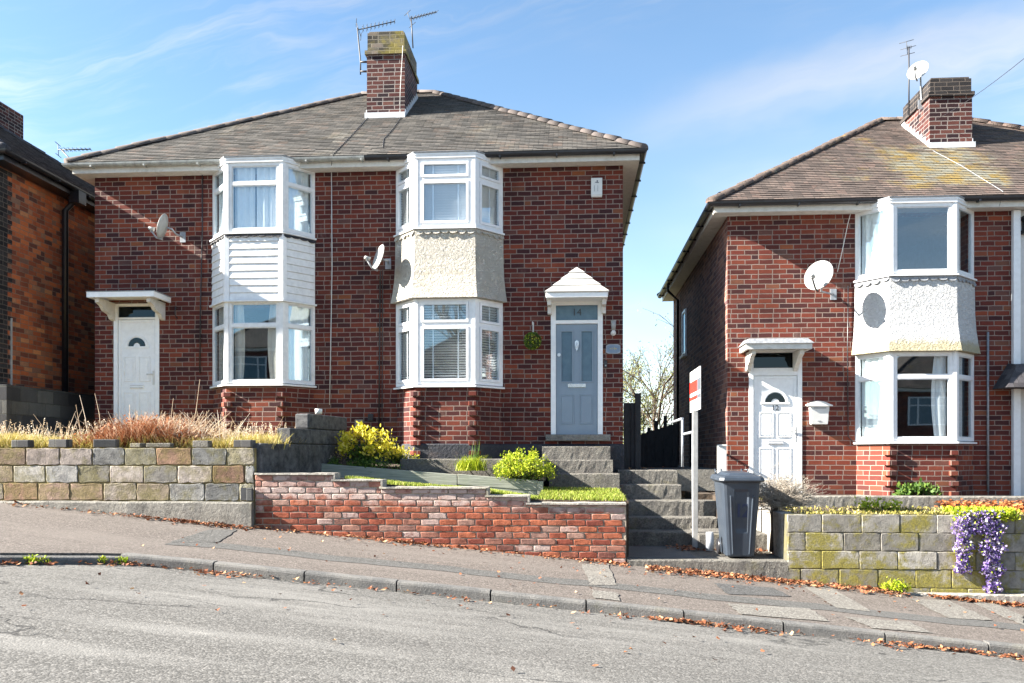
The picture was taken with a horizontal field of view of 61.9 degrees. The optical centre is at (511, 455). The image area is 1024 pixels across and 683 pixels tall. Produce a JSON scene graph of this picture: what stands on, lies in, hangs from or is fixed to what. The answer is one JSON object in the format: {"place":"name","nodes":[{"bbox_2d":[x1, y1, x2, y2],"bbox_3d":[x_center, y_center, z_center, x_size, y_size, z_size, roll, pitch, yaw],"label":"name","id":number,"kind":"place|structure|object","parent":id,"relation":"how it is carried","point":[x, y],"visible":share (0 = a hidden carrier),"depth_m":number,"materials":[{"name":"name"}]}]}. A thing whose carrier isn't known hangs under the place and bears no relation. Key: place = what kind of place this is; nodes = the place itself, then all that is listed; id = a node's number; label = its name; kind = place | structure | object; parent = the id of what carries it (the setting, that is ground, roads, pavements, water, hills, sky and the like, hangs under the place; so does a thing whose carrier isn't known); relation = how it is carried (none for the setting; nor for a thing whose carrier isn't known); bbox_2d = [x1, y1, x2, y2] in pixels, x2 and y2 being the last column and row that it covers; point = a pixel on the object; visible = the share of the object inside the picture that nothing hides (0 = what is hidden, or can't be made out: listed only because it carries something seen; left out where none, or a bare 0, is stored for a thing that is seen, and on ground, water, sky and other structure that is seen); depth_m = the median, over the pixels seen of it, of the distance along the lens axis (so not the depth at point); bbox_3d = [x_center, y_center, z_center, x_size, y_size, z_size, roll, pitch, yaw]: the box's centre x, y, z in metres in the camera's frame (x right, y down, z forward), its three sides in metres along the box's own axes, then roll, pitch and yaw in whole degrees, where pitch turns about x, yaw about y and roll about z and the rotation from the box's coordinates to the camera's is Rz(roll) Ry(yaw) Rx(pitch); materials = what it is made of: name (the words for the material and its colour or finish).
{"place":"outdoors","nodes":[
{"label":"outdoors","id":0,"kind":"place"},
{"bbox_2d":[340,475,628,556],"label":"garden ground","id":1,"kind":"structure","parent":0,"point":[589,500],"depth_m":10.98,"materials":[{"name":"green plant"}]},
{"bbox_2d":[253,414,346,472],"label":"garden wall","id":2,"kind":"structure","parent":1,"relation":"on","point":[317,433],"depth_m":12.42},
{"bbox_2d":[322,460,542,494],"bbox_3d":[-1.252,0.541,13.713,3.568,0.918,2.020,0,0,4],"label":"raised bed","id":3,"kind":"object","parent":1,"relation":"on","point":[533,487],"visible":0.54,"depth_m":12.71,"materials":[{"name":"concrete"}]},
{"bbox_2d":[327,456,364,466],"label":"ground plant","id":4,"kind":"object","parent":3,"relation":"on","point":[337,461],"visible":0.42,"depth_m":12.96,"materials":[{"name":"green plant"}]},
{"bbox_2d":[334,421,397,462],"bbox_3d":[-2.243,-0.172,13.195,1.008,0.726,0.716,0,0,4],"label":"garden shrub","id":5,"kind":"object","parent":3,"relation":"on","point":[365,449],"visible":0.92,"depth_m":13.11,"materials":[{"name":"yellow plant"}]},
{"bbox_2d":[347,455,402,469],"bbox_3d":[-2.116,0.148,12.929,0.954,0.307,0.428,0,0,4],"label":"ground plant","id":6,"kind":"object","parent":3,"relation":"on","point":[366,464],"visible":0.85,"depth_m":12.88,"materials":[{"name":"green plant"}]},
{"bbox_2d":[381,445,419,463],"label":"garden shrub","id":7,"kind":"object","parent":3,"relation":"on","point":[394,456],"visible":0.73,"depth_m":13.51,"materials":[{"name":"yellow plant"}]},
{"bbox_2d":[400,459,546,480],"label":"concrete path","id":8,"kind":"structure","parent":3,"relation":"on","point":[447,466],"depth_m":13.21,"materials":[{"name":"concrete"}]},
{"bbox_2d":[448,443,488,470],"bbox_3d":[-0.595,-0.020,12.932,0.698,0.502,0.562,0,0,4],"label":"grass tuft","id":9,"kind":"object","parent":8,"relation":"on","point":[475,463],"visible":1,"depth_m":12.93,"materials":[{"name":"green plant"}]},
{"bbox_2d":[491,447,559,482],"bbox_3d":[0.199,0.156,12.749,1.050,0.601,0.787,0,0,4],"label":"garden shrub","id":10,"kind":"object","parent":3,"relation":"on","point":[522,469],"visible":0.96,"depth_m":12.64,"materials":[{"name":"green plant"}]},
{"bbox_2d":[542,446,619,490],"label":"door steps","id":11,"kind":"structure","parent":1,"relation":"on","point":[583,466],"depth_m":13.69,"materials":[{"name":"stone"}]},
{"bbox_2d":[0,564,1023,682],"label":"road","id":12,"kind":"structure","parent":0,"point":[66,624],"depth_m":6.14,"materials":[{"name":"asphalt"}]},
{"bbox_2d":[24,554,40,564],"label":"kerb weed","id":13,"kind":"object","parent":12,"relation":"on","point":[32,558],"visible":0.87,"depth_m":7.96,"materials":[{"name":"green plant"}]},
{"bbox_2d":[96,555,106,564],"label":"kerb weed","id":14,"kind":"object","parent":12,"relation":"on","point":[103,557],"visible":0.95,"depth_m":8.31,"materials":[{"name":"green plant"}]},
{"bbox_2d":[114,556,127,564],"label":"kerb weed","id":15,"kind":"object","parent":12,"relation":"on","point":[124,560],"visible":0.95,"depth_m":8.38,"materials":[{"name":"green plant"}]},
{"bbox_2d":[0,553,1023,656],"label":"kerb","id":16,"kind":"structure","parent":12,"relation":"on","point":[573,604],"depth_m":8.14,"materials":[{"name":"concrete"}]},
{"bbox_2d":[1,466,1023,670],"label":"fallen leaves","id":17,"kind":"object","parent":12,"relation":"on","point":[729,575],"visible":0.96,"depth_m":10.25,"materials":[{"name":"orange plant"}]},
{"bbox_2d":[0,503,1023,643],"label":"pavement","id":18,"kind":"structure","parent":0,"point":[28,530],"depth_m":9.43,"materials":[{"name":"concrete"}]},
{"bbox_2d":[0,448,256,527],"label":"garden wall","id":19,"kind":"structure","parent":18,"relation":"on","point":[206,485],"depth_m":11.16,"materials":[{"name":"stone"}]},
{"bbox_2d":[11,440,33,447],"bbox_3d":[-6.537,-0.154,11.410,0.250,0.103,0.120,0,0,6],"label":"loose brick","id":20,"kind":"object","parent":19,"relation":"on","point":[22,443],"visible":1,"depth_m":11.36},
{"bbox_2d":[49,439,72,447],"bbox_3d":[-6.011,-0.157,11.373,0.279,0.111,0.120,0,0,11],"label":"loose brick","id":21,"kind":"object","parent":19,"relation":"on","point":[60,443],"visible":1,"depth_m":11.32,"materials":[{"name":"stone"}]},
{"bbox_2d":[93,439,118,447],"bbox_3d":[-5.380,-0.157,11.328,0.299,0.110,0.120,0,0,-3],"label":"loose brick","id":22,"kind":"object","parent":19,"relation":"on","point":[105,443],"visible":1,"depth_m":11.27,"materials":[{"name":"stone"}]},
{"bbox_2d":[130,443,145,447],"bbox_3d":[-4.948,-0.132,11.297,0.164,0.060,0.120,0,0,13],"label":"loose brick","id":23,"kind":"object","parent":19,"relation":"on","point":[137,445],"visible":1,"depth_m":11.24,"materials":[{"name":"stone"}]},
{"bbox_2d":[146,443,173,447],"bbox_3d":[-4.647,-0.132,11.276,0.326,0.059,0.120,0,0,0],"label":"loose brick","id":24,"kind":"object","parent":19,"relation":"on","point":[159,445],"visible":1,"depth_m":11.22,"materials":[{"name":"stone"}]},
{"bbox_2d":[193,441,211,447],"bbox_3d":[-4.074,-0.148,11.236,0.222,0.092,0.123,0,0,4],"label":"loose brick","id":25,"kind":"object","parent":19,"relation":"on","point":[202,444],"visible":1,"depth_m":11.18,"materials":[{"name":"stone"}]},
{"bbox_2d":[234,440,255,447],"bbox_3d":[-3.504,-0.152,11.195,0.263,0.100,0.120,0,0,14],"label":"loose brick","id":26,"kind":"object","parent":19,"relation":"on","point":[243,443],"visible":1,"depth_m":11.14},
{"bbox_2d":[171,529,236,541],"bbox_3d":[-3.532,0.947,10.058,0.462,0.068,1.381,0,0,4],"label":"pavement patch","id":27,"kind":"object","parent":18,"relation":"on","point":[213,535],"visible":0.99,"depth_m":9.98,"materials":[{"name":"concrete"}]},
{"bbox_2d":[254,472,625,564],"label":"garden wall","id":28,"kind":"structure","parent":18,"relation":"on","point":[467,517],"depth_m":10.90,"materials":[{"name":"red brick"}]},
{"bbox_2d":[167,542,1023,629],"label":"pavement patch","id":29,"kind":"object","parent":18,"relation":"on","point":[944,620],"visible":1,"depth_m":9.09,"materials":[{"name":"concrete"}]},
{"bbox_2d":[582,564,616,584],"bbox_3d":[0.990,1.357,9.798,0.367,0.064,1.604,0,0,4],"label":"pavement patch","id":30,"kind":"object","parent":18,"relation":"on","point":[593,574],"visible":1,"depth_m":9.75,"materials":[{"name":"concrete"}]},
{"bbox_2d":[592,590,619,600],"bbox_3d":[0.934,1.394,8.518,0.280,0.035,0.443,0,0,4],"label":"pavement patch","id":31,"kind":"object","parent":18,"relation":"on","point":[605,595],"visible":1,"depth_m":8.51,"materials":[{"name":"concrete"}]},
{"bbox_2d":[616,469,787,579],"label":"passage steps","id":32,"kind":"structure","parent":18,"relation":"on","point":[660,513],"depth_m":12.31,"materials":[{"name":"concrete"}]},
{"bbox_2d":[670,417,691,466],"bbox_3d":[2.716,0.140,13.286,0.145,1.483,2.318,0,0,2],"label":"handrail","id":33,"kind":"object","parent":32,"relation":"on","point":[682,438],"visible":0.49,"depth_m":13.48,"materials":[{"name":"metal"}]},
{"bbox_2d":[690,366,700,547],"bbox_3d":[2.562,0.060,11.939,0.072,2.520,0.980,0,0,4],"label":"sale board","id":34,"kind":"object","parent":32,"relation":"on","point":[695,390],"visible":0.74,"depth_m":11.92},
{"bbox_2d":[706,532,713,550],"bbox_3d":[2.572,1.117,11.096,0.107,0.244,0.104,0,0,4],"label":"pipe stub","id":35,"kind":"object","parent":32,"relation":"on","point":[709,541],"visible":1,"depth_m":11.05,"materials":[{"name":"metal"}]},
{"bbox_2d":[710,469,764,556],"bbox_3d":[2.906,0.742,11.055,0.561,1.126,0.808,0,0,4],"label":"wheelie bin","id":36,"kind":"object","parent":32,"relation":"on","point":[737,496],"visible":1,"depth_m":10.77,"materials":[{"name":"plastic"}]},
{"bbox_2d":[714,583,788,595],"bbox_3d":[2.696,1.516,9.581,0.786,0.082,0.677,0,0,-3],"label":"iron cover","id":37,"kind":"object","parent":18,"relation":"on","point":[744,589],"visible":1,"depth_m":9.60,"materials":[{"name":"metal"}]},
{"bbox_2d":[757,506,790,558],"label":"gate","id":38,"kind":"structure","parent":18,"relation":"on","point":[764,521],"depth_m":11.26,"materials":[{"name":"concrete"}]},
{"bbox_2d":[727,603,827,620],"bbox_3d":[2.619,1.544,8.455,0.909,0.090,0.596,0,0,-2],"label":"pavement patch","id":39,"kind":"object","parent":18,"relation":"on","point":[790,612],"visible":1,"depth_m":8.43,"materials":[{"name":"concrete"}]},
{"bbox_2d":[799,583,870,611],"bbox_3d":[3.634,1.595,9.712,0.380,0.069,1.586,0,0,4],"label":"pavement patch","id":40,"kind":"object","parent":18,"relation":"on","point":[838,599],"visible":0.9,"depth_m":9.55,"materials":[{"name":"concrete"}]},
{"bbox_2d":[845,616,931,632],"bbox_3d":[3.646,1.639,8.277,0.679,0.072,0.473,0,0,-1],"label":"pavement patch","id":41,"kind":"object","parent":18,"relation":"on","point":[891,624],"visible":1,"depth_m":8.28,"materials":[{"name":"concrete"}]},
{"bbox_2d":[878,577,911,593],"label":"ground plant","id":42,"kind":"object","parent":18,"relation":"on","point":[895,584],"visible":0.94,"depth_m":10.35,"materials":[{"name":"green plant"}]},
{"bbox_2d":[783,513,1023,592],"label":"garden wall","id":43,"kind":"structure","parent":18,"relation":"on","point":[915,550],"depth_m":10.50,"materials":[{"name":"stone"}]},
{"bbox_2d":[762,498,1022,514],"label":"moss","id":44,"kind":"object","parent":43,"relation":"on","point":[856,510],"visible":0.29,"depth_m":11.35,"materials":[{"name":"plant"}]},
{"bbox_2d":[940,505,1020,593],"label":"trailing flowers","id":45,"kind":"object","parent":43,"relation":"hanging from","point":[972,521],"visible":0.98,"depth_m":10.35,"materials":[{"name":"purple plant"}]},
{"bbox_2d":[912,599,990,619],"bbox_3d":[4.878,1.711,9.538,0.543,0.067,1.247,0,0,4],"label":"pavement patch","id":46,"kind":"object","parent":18,"relation":"on","point":[944,608],"visible":1,"depth_m":9.47,"materials":[{"name":"concrete"}]},
{"bbox_2d":[901,592,1023,604],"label":"wall footing","id":47,"kind":"object","parent":18,"relation":"on","point":[1012,597],"depth_m":10.30,"materials":[{"name":"concrete"}]},
{"bbox_2d":[974,601,1023,624],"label":"pavement patch","id":48,"kind":"object","parent":18,"relation":"on","point":[1004,612],"visible":0.96,"depth_m":9.66,"materials":[{"name":"concrete"}]},
{"bbox_2d":[0,0,1023,441],"label":"sky","id":49,"kind":"structure","parent":0,"point":[720,94],"materials":[{"name":"blue"}]},
{"bbox_2d":[641,465,716,490],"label":"passage path","id":50,"kind":"structure","parent":0,"point":[684,479],"depth_m":14.47,"materials":[{"name":"concrete"}]},
{"bbox_2d":[624,393,640,468],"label":"side gate","id":51,"kind":"structure","parent":50,"relation":"on","point":[632,435],"depth_m":14.79,"materials":[{"name":"wood"}]},
{"bbox_2d":[643,413,671,432],"bbox_3d":[3.010,-0.333,17.631,0.590,1.067,0.024,0,0,4],"label":"wire frame","id":52,"kind":"object","parent":50,"relation":"on","point":[657,418],"visible":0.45,"depth_m":17.63,"materials":[{"name":"metal"}]},
{"bbox_2d":[641,416,677,466],"bbox_3d":[2.912,-0.277,17.097,0.800,1.035,0.120,0,0,4],"label":"fence","id":53,"kind":"object","parent":50,"relation":"on","point":[659,446],"visible":0.88,"depth_m":17.04,"materials":[{"name":"wood"}]},
{"bbox_2d":[685,491,717,526],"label":"garden ground","id":54,"kind":"structure","parent":0,"point":[702,495],"depth_m":13.33,"materials":[{"name":"soil"}]},
{"bbox_2d":[717,445,726,472],"bbox_3d":[3.432,0.362,13.963,0.144,1.075,0.160,0,0,4],"label":"utility box","id":55,"kind":"object","parent":54,"relation":"on","point":[722,457],"visible":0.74,"depth_m":13.89,"materials":[{"name":"white plastic"}]},
{"bbox_2d":[759,505,1023,514],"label":"garden ground","id":56,"kind":"structure","parent":0,"point":[823,508],"depth_m":12.46,"materials":[{"name":"soil"}]},
{"bbox_2d":[758,463,828,551],"bbox_3d":[3.620,0.689,11.390,1.253,1.192,0.785,0,0,4],"label":"dead bush","id":57,"kind":"object","parent":56,"relation":"on","point":[781,495],"visible":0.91,"depth_m":11.29,"materials":[{"name":"brown plant"}]},
{"bbox_2d":[657,77,1023,498],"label":"semi detached pair","id":58,"kind":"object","parent":56,"relation":"on","point":[930,273],"visible":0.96,"depth_m":14.27,"materials":[{"name":"brick"}]},
{"bbox_2d":[679,308,686,358],"bbox_3d":[3.962,-2.805,19.770,0.088,1.090,0.720,0,0,4],"label":"window","id":59,"kind":"structure","parent":58,"relation":"in","point":[684,314],"depth_m":19.73,"materials":[{"name":"white plastic"}]},
{"bbox_2d":[754,376,796,486],"bbox_3d":[4.419,-0.359,14.333,0.716,1.948,0.102,0,0,4],"label":"door","id":60,"kind":"structure","parent":58,"relation":"in","point":[775,397],"depth_m":14.33,"materials":[{"name":"white paint"}]},
{"bbox_2d":[806,401,832,424],"bbox_3d":[5.110,-0.715,14.202,0.408,0.401,0.144,0,0,4],"label":"mailbox","id":61,"kind":"object","parent":58,"relation":"attached to","point":[818,412],"visible":1,"depth_m":14.16,"materials":[{"name":"white plastic"}]},
{"bbox_2d":[804,260,836,299],"bbox_3d":[5.032,-2.882,13.970,0.459,0.573,0.836,0,0,25],"label":"satellite dish","id":62,"kind":"object","parent":58,"relation":"attached to","point":[818,275],"visible":1,"depth_m":13.88,"materials":[{"name":"plastic"}]},
{"bbox_2d":[847,286,853,441],"bbox_3d":[5.649,-1.504,14.217,0.137,2.639,0.018,0,0,4],"label":"cable","id":63,"kind":"object","parent":58,"relation":"on","point":[847,365],"visible":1,"depth_m":14.21,"materials":[{"name":"plastic"}]},
{"bbox_2d":[899,39,915,114],"bbox_3d":[7.820,-7.402,16.820,0.260,1.502,0.429,0,0,38],"label":"tv aerial","id":64,"kind":"object","parent":58,"relation":"attached to","point":[908,51],"visible":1,"depth_m":16.68,"materials":[{"name":"metal"}]},
{"bbox_2d":[853,196,976,282],"bbox_3d":[6.654,-3.498,13.915,1.989,1.254,0.599,0,0,4],"label":"bay window","id":65,"kind":"structure","parent":58,"relation":"in","point":[879,224],"depth_m":13.76,"materials":[{"name":"white plastic"}]},
{"bbox_2d":[853,351,976,443],"bbox_3d":[6.654,-0.924,13.915,1.989,1.473,0.599,0,0,4],"label":"bay window","id":66,"kind":"structure","parent":58,"relation":"in","point":[879,378],"depth_m":13.75,"materials":[{"name":"white plastic"}]},
{"bbox_2d":[907,61,928,108],"bbox_3d":[7.819,-7.163,16.435,0.333,0.923,0.343,0,0,4],"label":"satellite dish","id":67,"kind":"object","parent":58,"relation":"attached to","point":[917,70],"visible":1,"depth_m":16.50,"materials":[{"name":"metal"}]},
{"bbox_2d":[934,151,1002,205],"bbox_3d":[7.903,-4.853,14.849,0.104,1.666,2.148,0,0,0],"label":"cable","id":68,"kind":"object","parent":58,"relation":"attached to","point":[972,172],"visible":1,"depth_m":14.70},
{"bbox_2d":[939,59,1022,117],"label":"overhead wire","id":69,"kind":"object","parent":58,"relation":"attached to","point":[985,88],"visible":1,"depth_m":12.49,"materials":[{"name":"plastic"}]},
{"bbox_2d":[987,332,988,491],"bbox_3d":[7.833,-0.713,14.052,0.031,2.634,0.036,0,0,4],"label":"waste pipe","id":70,"kind":"object","parent":58,"relation":"attached to","point":[987,411],"visible":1,"depth_m":14.04,"materials":[{"name":"plastic"}]},
{"bbox_2d":[1021,216,1023,234],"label":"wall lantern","id":71,"kind":"object","parent":58,"relation":"attached to","point":[1022,220],"depth_m":13.98,"materials":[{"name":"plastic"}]},
{"bbox_2d":[852,495,906,511],"bbox_3d":[5.172,0.724,11.996,0.681,0.350,0.441,0,0,4],"label":"ground plant","id":72,"kind":"object","parent":56,"relation":"on","point":[864,504],"visible":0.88,"depth_m":11.96,"materials":[{"name":"green plant"}]},
{"bbox_2d":[787,495,1023,507],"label":"edging kerb","id":73,"kind":"structure","parent":56,"relation":"on","point":[849,500],"depth_m":12.91,"materials":[{"name":"concrete"}]},
{"bbox_2d":[892,477,942,495],"bbox_3d":[6.315,0.583,13.373,0.768,0.493,0.518,0,0,4],"label":"ground plant","id":74,"kind":"object","parent":56,"relation":"on","point":[920,489],"visible":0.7,"depth_m":13.29,"materials":[{"name":"green plant"}]},
{"bbox_2d":[934,498,1023,514],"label":"russet leaves","id":75,"kind":"object","parent":56,"relation":"on","point":[1018,505],"visible":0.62,"depth_m":12.29,"materials":[{"name":"orange plant"}]},
{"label":"garden ground","id":76,"kind":"structure","parent":0,"visible":0},
{"bbox_2d":[0,384,94,437],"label":"garden wall","id":77,"kind":"structure","parent":76,"relation":"on","point":[21,404],"depth_m":14.89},
{"bbox_2d":[0,418,286,439],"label":"dry stalks","id":78,"kind":"object","parent":76,"relation":"on","point":[60,431],"visible":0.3,"depth_m":12.59,"materials":[{"name":"plant"}]},
{"bbox_2d":[57,410,231,447],"bbox_3d":[-5.119,-0.335,12.093,2.491,0.666,2.393,0,0,4],"label":"dead bracken","id":79,"kind":"object","parent":76,"relation":"on","point":[123,433],"visible":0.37,"depth_m":11.56,"materials":[{"name":"plant"}]},
{"bbox_2d":[0,429,305,448],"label":"dry grass","id":80,"kind":"structure","parent":76,"relation":"on","point":[40,441],"depth_m":11.56,"materials":[{"name":"plant"}]},
{"bbox_2d":[33,381,283,443],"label":"bracken stalks","id":81,"kind":"object","parent":76,"relation":"on","point":[198,425],"visible":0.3,"depth_m":11.84,"materials":[{"name":"plant"}]},
{"bbox_3d":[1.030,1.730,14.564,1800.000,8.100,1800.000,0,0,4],"label":"ground","id":82,"kind":"structure","parent":0,"visible":0},
{"bbox_2d":[0,102,94,394],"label":"semi detached house","id":83,"kind":"structure","parent":82,"relation":"on","point":[47,267],"depth_m":15.65,"materials":[{"name":"orange brick"}]},
{"bbox_2d":[56,142,91,157],"bbox_3d":[-8.134,-5.552,15.863,0.589,0.453,0.240,0,0,-6],"label":"tv aerial","id":84,"kind":"object","parent":83,"relation":"attached to","point":[82,149],"visible":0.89,"depth_m":15.85,"materials":[{"name":"metal"}]},
{"bbox_2d":[61,31,647,486],"bbox_3d":[-2.497,-3.843,18.560,10.125,9.087,8.734,0,0,4],"label":"semi detached pair","id":85,"kind":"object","parent":82,"relation":"on","point":[495,231],"visible":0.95,"depth_m":14.64,"materials":[{"name":"brick"}]},
{"bbox_2d":[118,319,154,423],"bbox_3d":[-6.641,-1.369,15.115,0.676,2.066,0.102,0,0,4],"label":"door","id":86,"kind":"structure","parent":85,"relation":"in","point":[136,338],"depth_m":15.12,"materials":[{"name":"white paint"}]},
{"bbox_2d":[148,214,185,241],"bbox_3d":[-5.984,-3.940,14.856,0.339,0.450,0.582,0,0,37],"label":"satellite dish","id":87,"kind":"object","parent":85,"relation":"attached to","point":[162,226],"visible":1,"depth_m":14.72,"materials":[{"name":"metal"}]},
{"bbox_2d":[199,175,202,372],"bbox_3d":[-5.462,-3.267,15.003,0.063,3.644,0.020,0,0,4],"label":"cable","id":88,"kind":"object","parent":85,"relation":"attached to","point":[201,281],"visible":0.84,"depth_m":15.00,"materials":[{"name":"plastic"}]},
{"bbox_2d":[210,156,316,241],"bbox_3d":[-4.366,-4.391,14.693,1.912,1.296,0.597,0,0,4],"label":"bay window","id":89,"kind":"structure","parent":85,"relation":"in","point":[283,189],"depth_m":14.53,"materials":[{"name":"white plastic"}]},
{"bbox_2d":[210,301,316,388],"bbox_3d":[-4.366,-1.898,14.693,1.912,1.447,0.597,0,0,4],"label":"bay window","id":90,"kind":"structure","parent":85,"relation":"in","point":[288,327],"depth_m":14.54,"materials":[{"name":"white plastic"}]},
{"bbox_2d":[329,172,331,404],"bbox_3d":[-3.149,-2.957,14.839,0.057,4.155,0.014,0,0,4],"label":"cable","id":91,"kind":"object","parent":85,"relation":"attached to","point":[331,286],"visible":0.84,"depth_m":14.83,"materials":[{"name":"black plastic"}]},
{"bbox_2d":[360,61,366,72],"bbox_3d":[-2.961,-7.776,17.082,0.142,0.229,0.040,0,0,4],"label":"mast bracket","id":92,"kind":"object","parent":85,"relation":"attached to","point":[363,71],"visible":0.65,"depth_m":17.07,"materials":[{"name":"metal"}]},
{"bbox_2d":[356,18,394,74],"bbox_3d":[-2.738,-8.207,17.161,0.783,1.174,0.320,0,0,-12],"label":"tv aerial","id":93,"kind":"object","parent":92,"relation":"attached to","point":[386,23],"visible":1,"depth_m":17.10,"materials":[{"name":"metal"}]},
{"bbox_2d":[364,244,390,270],"bbox_3d":[-2.285,-3.334,14.520,0.361,0.460,0.561,0,0,4],"label":"satellite dish","id":94,"kind":"object","parent":85,"relation":"attached to","point":[378,257],"visible":1,"depth_m":14.50,"materials":[{"name":"metal"}]},
{"bbox_2d":[378,270,380,435],"bbox_3d":[-2.264,-1.746,14.690,0.042,2.836,0.206,0,0,-19],"label":"cable","id":95,"kind":"object","parent":85,"relation":"attached to","point":[379,353],"visible":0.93,"depth_m":14.77,"materials":[{"name":"plastic"}]},
{"bbox_2d":[381,269,382,430],"bbox_3d":[-2.251,-1.769,14.733,0.082,2.846,0.191,0,0,-42],"label":"cable","id":96,"kind":"object","parent":85,"relation":"attached to","point":[382,342],"visible":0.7,"depth_m":14.76,"materials":[{"name":"plastic"}]},
{"bbox_2d":[404,11,436,47],"bbox_3d":[-1.928,-9.163,18.348,0.727,0.987,0.280,0,0,-34],"label":"tv aerial","id":97,"kind":"object","parent":85,"relation":"attached to","point":[423,15],"visible":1,"depth_m":18.21,"materials":[{"name":"metal"}]},
{"bbox_2d":[393,152,504,237],"bbox_3d":[-1.101,-4.400,14.461,1.932,1.267,0.595,0,0,4],"label":"bay window","id":98,"kind":"structure","parent":85,"relation":"in","point":[440,190],"depth_m":14.27,"materials":[{"name":"white plastic"}]},
{"bbox_2d":[393,298,504,389],"bbox_3d":[-1.101,-1.873,14.461,1.932,1.477,0.595,0,0,4],"label":"bay window","id":99,"kind":"structure","parent":85,"relation":"in","point":[413,325],"depth_m":14.28,"materials":[{"name":"white plastic"}]},
{"bbox_2d":[523,321,541,349],"bbox_3d":[0.346,-2.024,14.410,0.316,0.497,0.317,0,0,-44],"label":"hanging ball","id":100,"kind":"object","parent":85,"relation":"attached to","point":[533,345],"visible":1,"depth_m":14.35,"materials":[{"name":"green plant"}]},
{"bbox_2d":[556,324,596,434],"bbox_3d":[1.105,-1.297,14.567,0.704,1.883,0.096,0,0,4],"label":"door","id":101,"kind":"structure","parent":85,"relation":"in","point":[576,344],"depth_m":14.57,"materials":[{"name":"blue paint"}]},
{"bbox_2d":[591,178,601,197],"bbox_3d":[1.437,-4.543,14.498,0.188,0.319,0.072,0,0,4],"label":"alarm box","id":102,"kind":"object","parent":85,"relation":"attached to","point":[596,187],"visible":1,"depth_m":14.47,"materials":[{"name":"white plastic"}]},
{"bbox_2d":[606,344,619,353],"bbox_3d":[1.720,-1.806,14.504,0.244,0.156,0.020,0,0,4],"label":"house plaque","id":103,"kind":"object","parent":85,"relation":"attached to","point":[612,348],"visible":1,"depth_m":14.50,"materials":[{"name":"metal"}]},
{"bbox_2d":[611,320,615,335],"bbox_3d":[1.716,-2.155,14.445,0.094,0.255,0.137,0,0,4],"label":"wall lamp","id":104,"kind":"object","parent":85,"relation":"attached to","point":[613,327],"visible":1,"depth_m":14.40,"materials":[{"name":"white plastic"}]},
{"bbox_2d":[623,353,668,443],"bbox_3d":[3.771,-1.001,33.057,4.662,6.041,4.135,0,0,4],"label":"garden tree","id":105,"kind":"object","parent":82,"relation":"on","point":[642,407],"visible":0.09,"depth_m":32.64,"materials":[{"name":"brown plant"}]},
{"bbox_2d":[623,303,672,429],"bbox_3d":[5.311,-1.900,28.817,4.944,6.810,5.764,0,0,-43],"label":"garden tree","id":106,"kind":"object","parent":82,"relation":"on","point":[655,399],"visible":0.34,"depth_m":28.95,"materials":[{"name":"beige plant"}]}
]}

